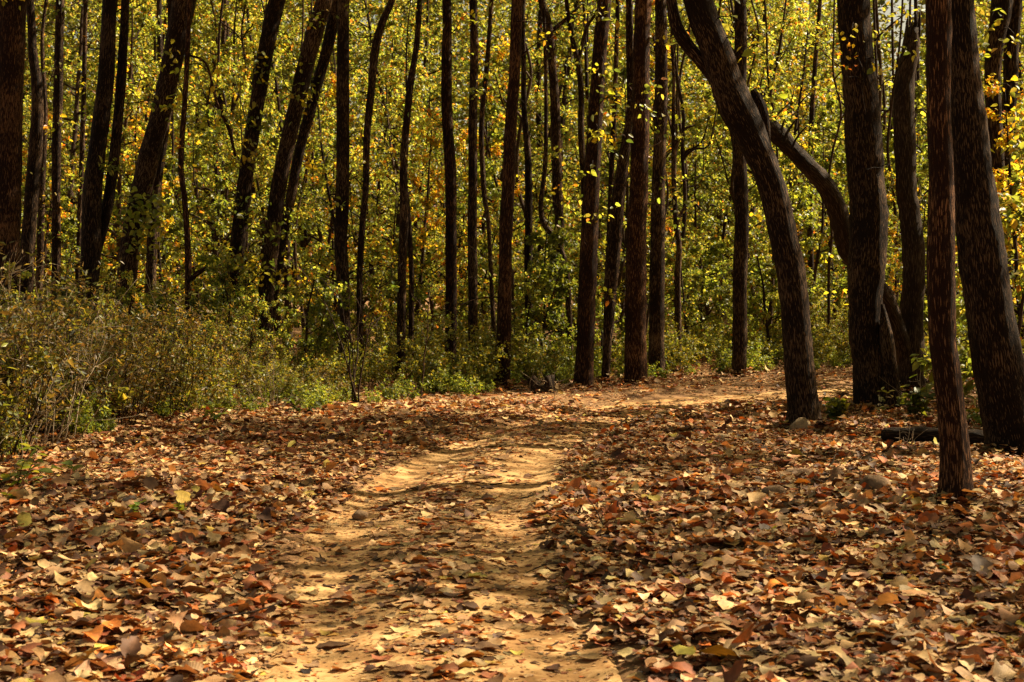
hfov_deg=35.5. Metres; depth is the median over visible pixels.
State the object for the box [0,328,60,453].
olive bush
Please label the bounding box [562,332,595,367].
green plant
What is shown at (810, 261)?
tree
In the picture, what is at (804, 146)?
young tree
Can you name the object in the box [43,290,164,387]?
olive bush
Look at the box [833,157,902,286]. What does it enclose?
young tree
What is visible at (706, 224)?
young tree
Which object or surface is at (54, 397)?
twiggy shrub
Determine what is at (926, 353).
sapling
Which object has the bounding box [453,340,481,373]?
olive bush
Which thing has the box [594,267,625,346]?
sapling
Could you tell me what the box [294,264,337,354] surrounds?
sapling
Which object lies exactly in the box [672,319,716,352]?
green plant
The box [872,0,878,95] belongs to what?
tree
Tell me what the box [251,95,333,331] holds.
young tree
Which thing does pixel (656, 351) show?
tree
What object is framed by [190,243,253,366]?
sapling
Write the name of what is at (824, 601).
fallen leaves
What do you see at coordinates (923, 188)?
young tree
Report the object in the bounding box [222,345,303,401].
olive bush
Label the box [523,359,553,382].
green plant
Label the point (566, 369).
green plant
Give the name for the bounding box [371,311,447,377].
olive bush
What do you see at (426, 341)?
dead shrub
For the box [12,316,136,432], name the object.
olive bush
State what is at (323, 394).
green plant
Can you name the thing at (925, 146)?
crooked sapling
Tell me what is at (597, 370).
green plant
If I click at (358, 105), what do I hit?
young tree
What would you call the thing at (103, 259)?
young tree
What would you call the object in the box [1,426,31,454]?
green plant
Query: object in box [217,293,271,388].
sapling
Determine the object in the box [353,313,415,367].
olive bush
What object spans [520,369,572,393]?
rotten stump
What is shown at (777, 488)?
stone
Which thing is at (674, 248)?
sapling
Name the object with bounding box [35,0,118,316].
tree
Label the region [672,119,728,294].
young tree
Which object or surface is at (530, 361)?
green plant
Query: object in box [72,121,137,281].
young tree
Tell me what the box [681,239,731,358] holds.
sapling
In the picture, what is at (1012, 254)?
sapling
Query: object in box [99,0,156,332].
young tree
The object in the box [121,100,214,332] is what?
young tree
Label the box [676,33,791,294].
young tree
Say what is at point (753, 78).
young tree
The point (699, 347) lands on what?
green plant
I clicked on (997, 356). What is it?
tree
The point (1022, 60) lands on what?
young tree
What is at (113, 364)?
dry bush
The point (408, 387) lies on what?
green plant
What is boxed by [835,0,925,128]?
crooked sapling
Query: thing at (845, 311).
sapling
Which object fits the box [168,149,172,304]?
tree
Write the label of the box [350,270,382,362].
sapling
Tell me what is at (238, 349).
dry bush
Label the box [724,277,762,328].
sapling
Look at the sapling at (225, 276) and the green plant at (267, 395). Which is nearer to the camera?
the green plant at (267, 395)
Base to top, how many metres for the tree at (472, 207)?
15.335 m
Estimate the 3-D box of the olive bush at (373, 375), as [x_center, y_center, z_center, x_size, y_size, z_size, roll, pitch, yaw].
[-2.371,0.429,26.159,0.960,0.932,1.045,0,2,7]
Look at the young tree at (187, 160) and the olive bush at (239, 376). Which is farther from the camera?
the young tree at (187, 160)
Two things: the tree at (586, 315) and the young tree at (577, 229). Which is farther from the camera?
the young tree at (577, 229)
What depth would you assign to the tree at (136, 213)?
29.24 m
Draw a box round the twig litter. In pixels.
[0,374,1023,646]
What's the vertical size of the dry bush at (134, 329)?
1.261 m
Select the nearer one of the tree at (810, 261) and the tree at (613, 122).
the tree at (613, 122)
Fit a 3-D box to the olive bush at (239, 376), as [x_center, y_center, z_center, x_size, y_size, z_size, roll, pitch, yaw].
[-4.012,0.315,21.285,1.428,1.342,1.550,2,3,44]
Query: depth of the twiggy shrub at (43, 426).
14.95 m
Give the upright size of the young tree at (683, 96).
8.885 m
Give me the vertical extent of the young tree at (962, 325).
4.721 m
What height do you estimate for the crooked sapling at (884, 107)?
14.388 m
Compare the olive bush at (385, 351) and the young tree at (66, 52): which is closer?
the olive bush at (385, 351)
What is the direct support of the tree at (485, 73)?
on the ground
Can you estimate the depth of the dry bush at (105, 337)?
18.69 m
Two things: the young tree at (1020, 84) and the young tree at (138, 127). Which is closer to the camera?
the young tree at (1020, 84)
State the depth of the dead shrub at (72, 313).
18.11 m
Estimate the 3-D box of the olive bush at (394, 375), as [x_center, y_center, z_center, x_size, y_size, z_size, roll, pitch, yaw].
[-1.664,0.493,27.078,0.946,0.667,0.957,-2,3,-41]
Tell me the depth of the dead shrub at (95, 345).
18.72 m
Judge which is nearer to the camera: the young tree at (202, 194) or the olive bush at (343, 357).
the olive bush at (343, 357)
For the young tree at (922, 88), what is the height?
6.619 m
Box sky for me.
[36,0,1023,282]
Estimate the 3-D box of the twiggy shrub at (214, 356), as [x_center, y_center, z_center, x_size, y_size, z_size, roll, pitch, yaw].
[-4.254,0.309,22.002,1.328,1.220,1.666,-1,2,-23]
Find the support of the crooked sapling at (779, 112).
on the ground
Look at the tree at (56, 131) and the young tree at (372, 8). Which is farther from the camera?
the young tree at (372, 8)
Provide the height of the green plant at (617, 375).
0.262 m
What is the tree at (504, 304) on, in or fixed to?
on the ground
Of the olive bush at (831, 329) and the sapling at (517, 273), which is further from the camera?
the sapling at (517, 273)
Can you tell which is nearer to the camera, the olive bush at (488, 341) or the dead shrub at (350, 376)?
the dead shrub at (350, 376)
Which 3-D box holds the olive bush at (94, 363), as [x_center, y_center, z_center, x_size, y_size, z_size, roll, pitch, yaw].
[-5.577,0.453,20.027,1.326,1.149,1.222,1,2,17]
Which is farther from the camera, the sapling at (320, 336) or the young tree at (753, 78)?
the young tree at (753, 78)
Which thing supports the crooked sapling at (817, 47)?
on the ground
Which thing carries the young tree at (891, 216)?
on the ground
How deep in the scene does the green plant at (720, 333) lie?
37.14 m
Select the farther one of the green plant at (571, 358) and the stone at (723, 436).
the green plant at (571, 358)
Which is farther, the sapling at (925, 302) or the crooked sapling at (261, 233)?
the crooked sapling at (261, 233)
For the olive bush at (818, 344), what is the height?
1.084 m
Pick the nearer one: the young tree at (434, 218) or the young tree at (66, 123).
the young tree at (434, 218)
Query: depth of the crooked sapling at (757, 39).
34.21 m
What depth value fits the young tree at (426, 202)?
31.89 m
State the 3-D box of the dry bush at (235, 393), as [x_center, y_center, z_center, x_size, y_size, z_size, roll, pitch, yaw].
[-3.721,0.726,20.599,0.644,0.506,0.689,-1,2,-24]
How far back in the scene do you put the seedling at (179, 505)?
11.54 m
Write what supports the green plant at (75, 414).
on the ground
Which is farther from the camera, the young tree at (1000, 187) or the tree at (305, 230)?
the tree at (305, 230)
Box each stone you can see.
[717,434,731,439]
[761,485,786,494]
[786,468,811,478]
[859,474,890,489]
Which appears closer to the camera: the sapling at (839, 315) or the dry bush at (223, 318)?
the dry bush at (223, 318)
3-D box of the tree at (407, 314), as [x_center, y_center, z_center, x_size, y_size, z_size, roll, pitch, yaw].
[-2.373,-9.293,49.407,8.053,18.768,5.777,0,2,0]
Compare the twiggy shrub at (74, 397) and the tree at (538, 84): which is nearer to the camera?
the twiggy shrub at (74, 397)
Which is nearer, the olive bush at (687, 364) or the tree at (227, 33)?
the olive bush at (687, 364)
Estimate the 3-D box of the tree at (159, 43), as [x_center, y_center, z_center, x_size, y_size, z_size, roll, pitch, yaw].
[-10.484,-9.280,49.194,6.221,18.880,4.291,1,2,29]
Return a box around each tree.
[0,0,26,318]
[19,0,95,320]
[20,33,76,301]
[20,143,63,308]
[21,46,80,243]
[21,71,48,200]
[21,80,51,280]
[21,83,78,288]
[22,0,79,262]
[22,0,92,312]
[22,0,130,277]
[22,47,107,281]
[22,109,84,284]
[24,128,76,258]
[34,202,100,326]
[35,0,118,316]
[35,166,75,295]
[40,0,128,315]
[45,88,86,262]
[49,0,195,310]
[61,0,220,333]
[61,46,168,335]
[62,0,134,323]
[62,0,167,246]
[71,0,184,310]
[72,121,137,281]
[75,0,219,341]
[78,90,168,306]
[90,94,184,306]
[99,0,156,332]
[99,80,173,309]
[101,0,226,342]
[105,86,205,294]
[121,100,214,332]
[124,58,203,307]
[135,103,198,305]
[135,140,202,321]
[153,0,230,288]
[156,0,168,287]
[157,0,167,328]
[160,152,222,338]
[162,0,255,332]
[162,0,286,294]
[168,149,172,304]
[170,117,180,326]
[173,3,301,316]
[174,10,268,286]
[175,0,269,266]
[179,2,278,332]
[188,99,258,327]
[191,0,312,322]
[191,105,259,335]
[201,56,282,336]
[204,54,286,323]
[210,4,228,283]
[211,62,303,354]
[213,0,227,240]
[216,0,337,333]
[218,0,303,321]
[223,46,331,335]
[234,0,323,345]
[234,0,362,368]
[242,6,321,302]
[248,62,315,327]
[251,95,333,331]
[257,0,335,331]
[272,34,385,338]
[286,40,387,332]
[286,93,356,306]
[287,71,380,320]
[293,0,395,341]
[293,0,413,381]
[297,139,356,339]
[304,0,312,296]
[313,34,396,326]
[321,0,395,372]
[322,3,442,297]
[324,0,497,324]
[328,0,480,296]
[347,0,440,330]
[348,0,457,350]
[350,55,445,331]
[355,0,468,379]
[365,61,466,320]
[367,93,478,344]
[390,0,513,361]
[405,46,481,295]
[406,94,413,329]
[409,100,459,332]
[417,0,508,363]
[417,120,480,336]
[421,0,588,390]
[423,38,537,280]
[426,39,540,350]
[432,131,494,309]
[445,56,565,349]
[456,1,547,331]
[456,179,497,328]
[459,0,612,319]
[477,0,563,342]
[478,0,522,347]
[488,48,554,266]
[489,0,685,383]
[490,80,553,306]
[505,0,576,356]
[517,0,608,329]
[525,0,587,366]
[534,0,651,318]
[535,8,544,329]
[545,0,667,329]
[549,67,624,327]
[551,0,666,390]
[564,0,627,247]
[566,0,670,312]
[566,69,672,329]
[568,0,689,386]
[568,132,625,307]
[571,63,670,339]
[582,1,588,122]
[584,0,808,370]
[586,44,690,303]
[603,0,710,378]
[618,1,701,310]
[620,45,723,339]
[620,91,695,278]
[648,8,709,310]
[666,0,815,302]
[666,0,822,427]
[669,106,749,348]
[669,115,731,324]
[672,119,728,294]
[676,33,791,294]
[677,0,823,322]
[680,0,810,317]
[681,56,785,343]
[687,0,782,376]
[688,106,776,355]
[691,0,784,269]
[697,150,756,302]
[714,137,766,327]
[715,0,807,322]
[717,111,722,333]
[733,104,815,337]
[749,105,825,300]
[755,0,840,296]
[755,1,766,240]
[757,55,842,276]
[762,158,835,318]
[769,0,925,409]
[769,119,910,365]
[792,114,843,312]
[797,95,847,327]
[806,108,890,318]
[807,0,821,332]
[822,75,927,316]
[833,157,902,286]
[836,118,899,293]
[840,120,901,293]
[844,129,901,299]
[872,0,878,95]
[884,174,929,372]
[885,172,919,295]
[886,0,893,253]
[887,45,928,271]
[890,142,928,331]
[891,128,928,295]
[914,0,919,114]
[915,94,963,314]
[915,119,957,275]
[916,88,928,224]
[917,161,962,321]
[925,0,975,506]
[951,0,1023,457]
[955,0,1023,315]
[955,76,1023,338]
[955,122,1023,346]
[961,210,1023,368]
[975,0,1023,316]
[975,2,1023,320]
[978,39,1023,153]
[981,59,1019,126]
[1001,1,1023,93]
[1013,45,1023,314]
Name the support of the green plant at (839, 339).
on the ground
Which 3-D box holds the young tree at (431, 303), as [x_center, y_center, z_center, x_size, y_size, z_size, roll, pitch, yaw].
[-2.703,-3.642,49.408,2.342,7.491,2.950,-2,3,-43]
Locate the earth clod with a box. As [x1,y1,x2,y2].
[352,510,367,520]
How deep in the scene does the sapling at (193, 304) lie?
25.61 m
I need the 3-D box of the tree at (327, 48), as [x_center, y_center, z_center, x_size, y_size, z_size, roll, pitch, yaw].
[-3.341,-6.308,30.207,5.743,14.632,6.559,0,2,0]
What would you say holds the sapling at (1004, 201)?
on the ground
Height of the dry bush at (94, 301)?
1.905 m
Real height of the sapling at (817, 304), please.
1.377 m
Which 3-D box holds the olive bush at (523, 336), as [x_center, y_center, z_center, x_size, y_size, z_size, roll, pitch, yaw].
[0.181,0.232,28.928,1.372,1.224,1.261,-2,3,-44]
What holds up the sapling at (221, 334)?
on the ground
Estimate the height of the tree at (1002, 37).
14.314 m
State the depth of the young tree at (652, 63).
42.78 m
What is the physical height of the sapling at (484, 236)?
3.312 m
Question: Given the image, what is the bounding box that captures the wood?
[21,0,1023,327]
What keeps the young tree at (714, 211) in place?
on the ground
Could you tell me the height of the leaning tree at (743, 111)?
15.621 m
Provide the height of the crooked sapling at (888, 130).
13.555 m
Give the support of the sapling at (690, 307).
on the ground
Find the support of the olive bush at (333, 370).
on the ground
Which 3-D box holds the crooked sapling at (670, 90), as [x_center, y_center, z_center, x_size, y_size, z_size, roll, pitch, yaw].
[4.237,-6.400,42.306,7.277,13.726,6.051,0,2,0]
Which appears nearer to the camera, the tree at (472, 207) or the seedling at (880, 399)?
the seedling at (880, 399)
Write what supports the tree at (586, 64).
on the ground
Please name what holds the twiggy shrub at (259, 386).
on the ground
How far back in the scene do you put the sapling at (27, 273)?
25.02 m
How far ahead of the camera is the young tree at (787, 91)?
45.76 m
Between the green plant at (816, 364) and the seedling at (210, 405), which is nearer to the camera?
the seedling at (210, 405)
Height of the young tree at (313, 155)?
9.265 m
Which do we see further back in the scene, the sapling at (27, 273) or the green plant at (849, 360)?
the green plant at (849, 360)
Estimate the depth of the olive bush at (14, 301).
20.73 m
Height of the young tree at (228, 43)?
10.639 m
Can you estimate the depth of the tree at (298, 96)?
29.77 m
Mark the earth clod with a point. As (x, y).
(361, 515)
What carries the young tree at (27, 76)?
on the ground
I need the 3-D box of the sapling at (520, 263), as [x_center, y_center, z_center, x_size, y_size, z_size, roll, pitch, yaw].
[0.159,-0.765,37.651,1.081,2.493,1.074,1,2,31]
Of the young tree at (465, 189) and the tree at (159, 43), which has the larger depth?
the tree at (159, 43)
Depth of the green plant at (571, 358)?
29.36 m
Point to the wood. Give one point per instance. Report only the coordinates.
(501, 20)
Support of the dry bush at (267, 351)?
on the ground
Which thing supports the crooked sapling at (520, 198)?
on the ground
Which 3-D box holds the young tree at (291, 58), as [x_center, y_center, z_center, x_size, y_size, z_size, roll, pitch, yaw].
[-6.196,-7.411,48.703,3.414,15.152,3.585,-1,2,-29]
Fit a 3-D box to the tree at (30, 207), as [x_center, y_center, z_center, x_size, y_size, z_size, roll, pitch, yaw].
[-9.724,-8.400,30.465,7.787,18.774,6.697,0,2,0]
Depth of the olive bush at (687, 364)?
30.33 m
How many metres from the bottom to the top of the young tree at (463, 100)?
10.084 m
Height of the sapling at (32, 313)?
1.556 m
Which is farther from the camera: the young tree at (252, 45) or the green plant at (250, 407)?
the young tree at (252, 45)
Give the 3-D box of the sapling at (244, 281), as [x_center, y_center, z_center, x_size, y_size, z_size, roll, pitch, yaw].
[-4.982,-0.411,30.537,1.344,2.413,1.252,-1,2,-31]
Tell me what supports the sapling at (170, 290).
on the ground
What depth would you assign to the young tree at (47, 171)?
57.68 m
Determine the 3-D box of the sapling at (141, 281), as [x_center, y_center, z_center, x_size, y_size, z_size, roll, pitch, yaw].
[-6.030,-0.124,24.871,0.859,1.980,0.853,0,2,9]
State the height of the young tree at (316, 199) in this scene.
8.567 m
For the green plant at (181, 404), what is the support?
on the ground
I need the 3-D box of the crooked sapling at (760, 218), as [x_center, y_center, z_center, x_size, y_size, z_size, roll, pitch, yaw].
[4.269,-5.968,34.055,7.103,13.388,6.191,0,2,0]
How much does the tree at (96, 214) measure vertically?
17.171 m
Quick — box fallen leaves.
[0,341,1023,681]
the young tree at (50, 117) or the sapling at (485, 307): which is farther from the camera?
the young tree at (50, 117)
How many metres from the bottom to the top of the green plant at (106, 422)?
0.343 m
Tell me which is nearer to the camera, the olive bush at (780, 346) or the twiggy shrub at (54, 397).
the twiggy shrub at (54, 397)
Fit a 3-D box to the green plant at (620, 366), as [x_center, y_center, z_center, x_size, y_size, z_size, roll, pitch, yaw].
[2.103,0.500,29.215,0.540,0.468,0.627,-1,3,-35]
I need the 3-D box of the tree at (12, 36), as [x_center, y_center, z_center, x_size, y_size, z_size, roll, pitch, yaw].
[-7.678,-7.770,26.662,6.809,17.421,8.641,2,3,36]
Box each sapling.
[0,261,41,322]
[17,303,45,333]
[52,283,87,333]
[107,269,155,340]
[109,286,147,329]
[119,0,203,233]
[137,291,172,381]
[141,45,173,328]
[146,281,180,335]
[158,313,184,383]
[163,313,199,363]
[170,299,210,349]
[174,0,267,306]
[183,0,247,256]
[184,1,266,246]
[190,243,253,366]
[190,324,216,399]
[191,251,278,379]
[192,320,232,397]
[202,253,260,385]
[202,292,228,345]
[203,0,294,318]
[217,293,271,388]
[224,262,288,365]
[228,8,309,342]
[232,298,260,348]
[256,300,291,370]
[262,0,354,333]
[269,242,347,387]
[274,292,343,392]
[292,270,378,383]
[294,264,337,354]
[296,322,344,383]
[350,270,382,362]
[354,190,427,349]
[365,233,439,361]
[368,287,406,347]
[437,220,496,337]
[457,206,523,341]
[466,276,497,333]
[489,0,535,319]
[492,266,556,368]
[511,223,576,359]
[511,256,540,338]
[513,250,577,361]
[514,267,551,336]
[540,252,576,339]
[546,247,596,349]
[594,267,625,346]
[594,285,624,369]
[608,31,708,333]
[646,209,699,334]
[646,257,691,347]
[650,24,716,335]
[665,226,713,335]
[665,238,729,365]
[669,37,727,335]
[670,275,709,361]
[675,12,717,331]
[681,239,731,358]
[718,0,779,347]
[723,220,781,362]
[724,245,767,321]
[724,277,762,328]
[728,0,758,190]
[728,0,820,329]
[748,277,778,345]
[754,248,778,328]
[761,246,812,339]
[793,0,892,357]
[798,0,893,219]
[807,52,891,183]
[808,291,831,346]
[811,299,826,333]
[817,0,924,186]
[822,55,892,172]
[825,303,843,331]
[827,14,890,276]
[830,292,847,335]
[834,312,847,348]
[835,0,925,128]
[835,309,848,351]
[886,0,926,299]
[887,68,927,157]
[893,235,967,383]
[896,297,931,377]
[898,0,927,221]
[910,159,1023,396]
[918,2,982,105]
[924,233,1023,366]
[955,107,1023,352]
[1005,196,1023,313]
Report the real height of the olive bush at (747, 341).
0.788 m
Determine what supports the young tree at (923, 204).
on the ground
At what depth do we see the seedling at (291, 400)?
20.33 m
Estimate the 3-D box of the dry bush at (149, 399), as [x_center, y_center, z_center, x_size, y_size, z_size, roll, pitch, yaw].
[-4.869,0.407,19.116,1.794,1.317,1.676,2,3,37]
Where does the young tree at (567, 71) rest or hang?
on the ground
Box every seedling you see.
[0,443,82,487]
[1,490,20,505]
[128,499,146,511]
[169,502,186,511]
[201,399,230,423]
[281,392,321,412]
[822,397,849,419]
[876,387,898,412]
[897,374,935,421]
[937,559,946,568]
[966,395,981,426]
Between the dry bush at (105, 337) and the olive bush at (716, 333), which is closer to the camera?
the dry bush at (105, 337)
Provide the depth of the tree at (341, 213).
28.21 m
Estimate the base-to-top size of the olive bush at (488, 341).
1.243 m
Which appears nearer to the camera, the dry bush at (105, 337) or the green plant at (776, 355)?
the dry bush at (105, 337)
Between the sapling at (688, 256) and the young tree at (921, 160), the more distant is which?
the young tree at (921, 160)
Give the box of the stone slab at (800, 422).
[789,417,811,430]
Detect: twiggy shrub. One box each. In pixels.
[0,297,134,471]
[1,249,76,358]
[1,252,119,445]
[9,273,162,444]
[179,330,249,383]
[229,339,323,406]
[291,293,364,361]
[361,314,395,380]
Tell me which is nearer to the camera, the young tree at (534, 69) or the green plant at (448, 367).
the green plant at (448, 367)
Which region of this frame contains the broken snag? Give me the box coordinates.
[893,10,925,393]
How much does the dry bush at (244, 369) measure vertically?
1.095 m
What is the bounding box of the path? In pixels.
[264,387,974,681]
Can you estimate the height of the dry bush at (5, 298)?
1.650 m
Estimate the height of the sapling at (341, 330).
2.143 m
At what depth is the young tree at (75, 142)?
51.05 m
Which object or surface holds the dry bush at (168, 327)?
on the ground
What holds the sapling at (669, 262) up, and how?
on the ground
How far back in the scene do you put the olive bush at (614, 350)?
31.05 m
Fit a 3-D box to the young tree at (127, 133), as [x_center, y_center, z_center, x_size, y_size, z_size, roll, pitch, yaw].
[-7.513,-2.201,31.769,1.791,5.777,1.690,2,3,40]
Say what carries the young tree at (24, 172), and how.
on the ground
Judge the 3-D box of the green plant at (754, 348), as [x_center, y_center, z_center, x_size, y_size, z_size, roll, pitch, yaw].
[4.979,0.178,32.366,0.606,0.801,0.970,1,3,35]
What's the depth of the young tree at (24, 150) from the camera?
44.12 m
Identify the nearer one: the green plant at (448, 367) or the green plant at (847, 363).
the green plant at (448, 367)
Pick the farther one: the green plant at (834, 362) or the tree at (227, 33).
the tree at (227, 33)
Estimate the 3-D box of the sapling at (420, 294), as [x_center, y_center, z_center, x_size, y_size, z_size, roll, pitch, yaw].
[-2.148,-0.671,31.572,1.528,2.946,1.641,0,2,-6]
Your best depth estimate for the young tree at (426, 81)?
39.04 m
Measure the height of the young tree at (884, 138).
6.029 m
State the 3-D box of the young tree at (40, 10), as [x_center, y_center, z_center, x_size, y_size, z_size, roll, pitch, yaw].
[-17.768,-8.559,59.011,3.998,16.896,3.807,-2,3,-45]
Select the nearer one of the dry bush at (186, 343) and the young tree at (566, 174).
the dry bush at (186, 343)
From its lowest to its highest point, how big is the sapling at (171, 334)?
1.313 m
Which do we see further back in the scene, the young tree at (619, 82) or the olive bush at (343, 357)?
the young tree at (619, 82)
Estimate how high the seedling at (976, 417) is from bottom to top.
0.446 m
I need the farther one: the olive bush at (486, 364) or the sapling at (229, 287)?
the olive bush at (486, 364)
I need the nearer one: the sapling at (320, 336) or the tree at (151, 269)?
the sapling at (320, 336)
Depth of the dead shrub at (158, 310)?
22.45 m
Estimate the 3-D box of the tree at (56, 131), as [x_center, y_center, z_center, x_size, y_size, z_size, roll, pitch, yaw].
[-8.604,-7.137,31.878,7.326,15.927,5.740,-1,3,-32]
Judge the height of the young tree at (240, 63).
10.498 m
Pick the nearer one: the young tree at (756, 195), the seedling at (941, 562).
the seedling at (941, 562)
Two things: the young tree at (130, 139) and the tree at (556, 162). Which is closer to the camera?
the tree at (556, 162)
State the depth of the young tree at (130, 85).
35.04 m
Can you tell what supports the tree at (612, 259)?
on the ground
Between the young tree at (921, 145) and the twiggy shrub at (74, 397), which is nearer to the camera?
the twiggy shrub at (74, 397)
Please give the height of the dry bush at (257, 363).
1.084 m
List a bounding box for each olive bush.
[0,289,85,362]
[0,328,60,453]
[0,422,12,459]
[1,350,52,431]
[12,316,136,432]
[18,286,124,398]
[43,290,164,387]
[48,333,124,412]
[130,338,172,401]
[134,364,169,402]
[139,315,267,405]
[146,350,237,412]
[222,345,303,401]
[254,364,293,393]
[266,353,321,394]
[269,336,309,367]
[282,327,364,386]
[295,339,357,389]
[336,318,413,386]
[343,339,392,389]
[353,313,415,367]
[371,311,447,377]
[389,351,442,387]
[390,309,444,369]
[399,339,477,392]
[402,337,456,385]
[406,307,467,365]
[411,312,525,389]
[421,304,491,361]
[452,337,492,372]
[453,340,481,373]
[457,306,524,349]
[457,315,533,361]
[457,322,495,361]
[465,340,517,375]
[477,330,566,387]
[494,321,560,368]
[494,323,565,355]
[516,347,563,383]
[594,336,647,368]
[617,307,670,341]
[646,319,699,373]
[647,329,696,371]
[664,325,707,367]
[697,318,731,359]
[709,327,731,350]
[713,309,751,341]
[719,331,765,349]
[723,321,774,354]
[747,315,780,340]
[755,330,827,368]
[777,318,834,365]
[778,327,835,365]
[813,310,851,365]
[826,329,851,365]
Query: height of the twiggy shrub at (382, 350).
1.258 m
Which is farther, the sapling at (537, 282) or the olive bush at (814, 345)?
the olive bush at (814, 345)
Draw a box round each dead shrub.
[8,243,142,406]
[55,312,106,413]
[122,262,204,395]
[287,252,402,402]
[411,271,433,398]
[879,370,929,415]
[895,427,927,445]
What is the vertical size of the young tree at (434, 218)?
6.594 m
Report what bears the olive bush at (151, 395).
on the ground
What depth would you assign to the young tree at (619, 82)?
42.75 m
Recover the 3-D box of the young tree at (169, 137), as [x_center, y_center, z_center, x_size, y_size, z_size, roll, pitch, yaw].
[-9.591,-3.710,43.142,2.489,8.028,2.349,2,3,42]
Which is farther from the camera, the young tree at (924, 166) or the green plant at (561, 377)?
the young tree at (924, 166)
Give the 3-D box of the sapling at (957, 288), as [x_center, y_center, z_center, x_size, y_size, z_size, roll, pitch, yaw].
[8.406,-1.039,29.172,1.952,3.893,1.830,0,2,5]
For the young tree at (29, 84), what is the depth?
53.35 m
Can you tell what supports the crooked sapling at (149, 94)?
on the ground
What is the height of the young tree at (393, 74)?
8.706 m
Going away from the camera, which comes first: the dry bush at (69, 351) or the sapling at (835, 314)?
the dry bush at (69, 351)
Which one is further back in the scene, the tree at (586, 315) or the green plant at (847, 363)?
the green plant at (847, 363)
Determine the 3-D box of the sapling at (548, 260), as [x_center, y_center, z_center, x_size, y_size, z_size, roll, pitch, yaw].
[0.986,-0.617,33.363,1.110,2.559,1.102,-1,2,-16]
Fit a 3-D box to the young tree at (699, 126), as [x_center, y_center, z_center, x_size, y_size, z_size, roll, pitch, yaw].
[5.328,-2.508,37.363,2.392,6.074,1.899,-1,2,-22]
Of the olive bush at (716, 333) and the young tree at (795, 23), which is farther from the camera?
the young tree at (795, 23)
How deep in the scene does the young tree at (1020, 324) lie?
19.41 m
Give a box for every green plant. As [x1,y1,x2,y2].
[1,411,28,449]
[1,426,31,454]
[63,383,111,433]
[64,402,101,429]
[92,408,117,433]
[153,396,187,417]
[161,379,207,409]
[166,389,204,411]
[214,386,257,412]
[242,381,275,401]
[251,397,268,411]
[273,378,308,403]
[293,377,339,405]
[300,389,331,408]
[301,384,336,405]
[326,386,356,401]
[328,377,356,400]
[357,386,383,403]
[377,378,406,401]
[386,369,426,399]
[415,370,446,393]
[428,355,463,388]
[433,367,473,395]
[435,373,460,393]
[444,370,482,396]
[464,361,499,389]
[479,379,495,392]
[510,342,552,382]
[510,363,527,387]
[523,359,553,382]
[534,343,564,372]
[545,347,572,374]
[552,364,573,382]
[556,362,572,384]
[560,362,574,382]
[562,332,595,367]
[565,343,601,374]
[572,337,623,378]
[594,336,624,352]
[610,368,621,379]
[612,332,623,354]
[615,358,623,377]
[647,361,671,377]
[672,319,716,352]
[683,365,698,374]
[689,322,714,357]
[705,341,731,374]
[708,329,730,344]
[713,336,754,360]
[717,337,770,368]
[746,331,775,364]
[746,350,776,374]
[752,338,783,365]
[814,354,825,369]
[819,346,847,369]
[827,350,851,366]
[828,325,852,363]
[841,353,851,366]
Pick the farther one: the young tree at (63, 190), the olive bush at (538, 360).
the young tree at (63, 190)
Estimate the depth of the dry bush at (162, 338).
23.92 m
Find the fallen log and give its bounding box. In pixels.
[881,419,983,448]
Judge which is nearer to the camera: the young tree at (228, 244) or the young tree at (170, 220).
the young tree at (170, 220)
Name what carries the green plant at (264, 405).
on the ground
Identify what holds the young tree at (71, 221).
on the ground
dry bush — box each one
[0,241,121,353]
[0,252,107,458]
[0,259,124,443]
[0,278,95,458]
[0,284,181,432]
[0,294,12,307]
[0,318,86,441]
[2,316,98,427]
[8,253,176,423]
[19,273,119,362]
[19,299,187,412]
[21,256,167,393]
[34,320,187,420]
[62,315,221,424]
[63,311,158,403]
[74,266,250,410]
[84,271,269,415]
[87,322,196,386]
[96,313,213,387]
[118,298,254,376]
[150,305,217,354]
[173,317,259,392]
[188,331,283,388]
[195,309,285,391]
[205,380,246,408]
[216,331,280,401]
[261,319,315,372]
[267,365,317,397]
[304,349,352,401]
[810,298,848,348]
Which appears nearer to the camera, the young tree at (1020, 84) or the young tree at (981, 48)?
the young tree at (1020, 84)
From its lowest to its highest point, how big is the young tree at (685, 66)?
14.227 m
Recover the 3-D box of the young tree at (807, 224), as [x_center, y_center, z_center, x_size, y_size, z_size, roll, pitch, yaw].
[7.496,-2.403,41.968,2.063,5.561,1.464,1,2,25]
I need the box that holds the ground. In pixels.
[0,290,1023,681]
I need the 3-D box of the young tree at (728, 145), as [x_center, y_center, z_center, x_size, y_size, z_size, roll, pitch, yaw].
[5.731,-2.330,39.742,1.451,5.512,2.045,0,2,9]
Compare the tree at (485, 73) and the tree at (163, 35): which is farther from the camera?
the tree at (163, 35)
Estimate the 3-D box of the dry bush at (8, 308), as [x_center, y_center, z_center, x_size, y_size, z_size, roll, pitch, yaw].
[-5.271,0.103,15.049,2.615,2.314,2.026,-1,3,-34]
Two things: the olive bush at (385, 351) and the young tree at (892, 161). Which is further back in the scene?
the young tree at (892, 161)
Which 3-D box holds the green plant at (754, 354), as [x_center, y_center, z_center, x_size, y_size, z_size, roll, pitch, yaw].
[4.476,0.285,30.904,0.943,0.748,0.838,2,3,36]
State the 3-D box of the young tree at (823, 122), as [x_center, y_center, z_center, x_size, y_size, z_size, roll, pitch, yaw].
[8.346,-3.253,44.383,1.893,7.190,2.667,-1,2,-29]
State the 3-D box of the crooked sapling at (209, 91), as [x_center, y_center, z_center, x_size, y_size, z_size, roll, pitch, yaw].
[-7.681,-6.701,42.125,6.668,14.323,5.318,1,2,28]
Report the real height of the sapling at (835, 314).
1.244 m

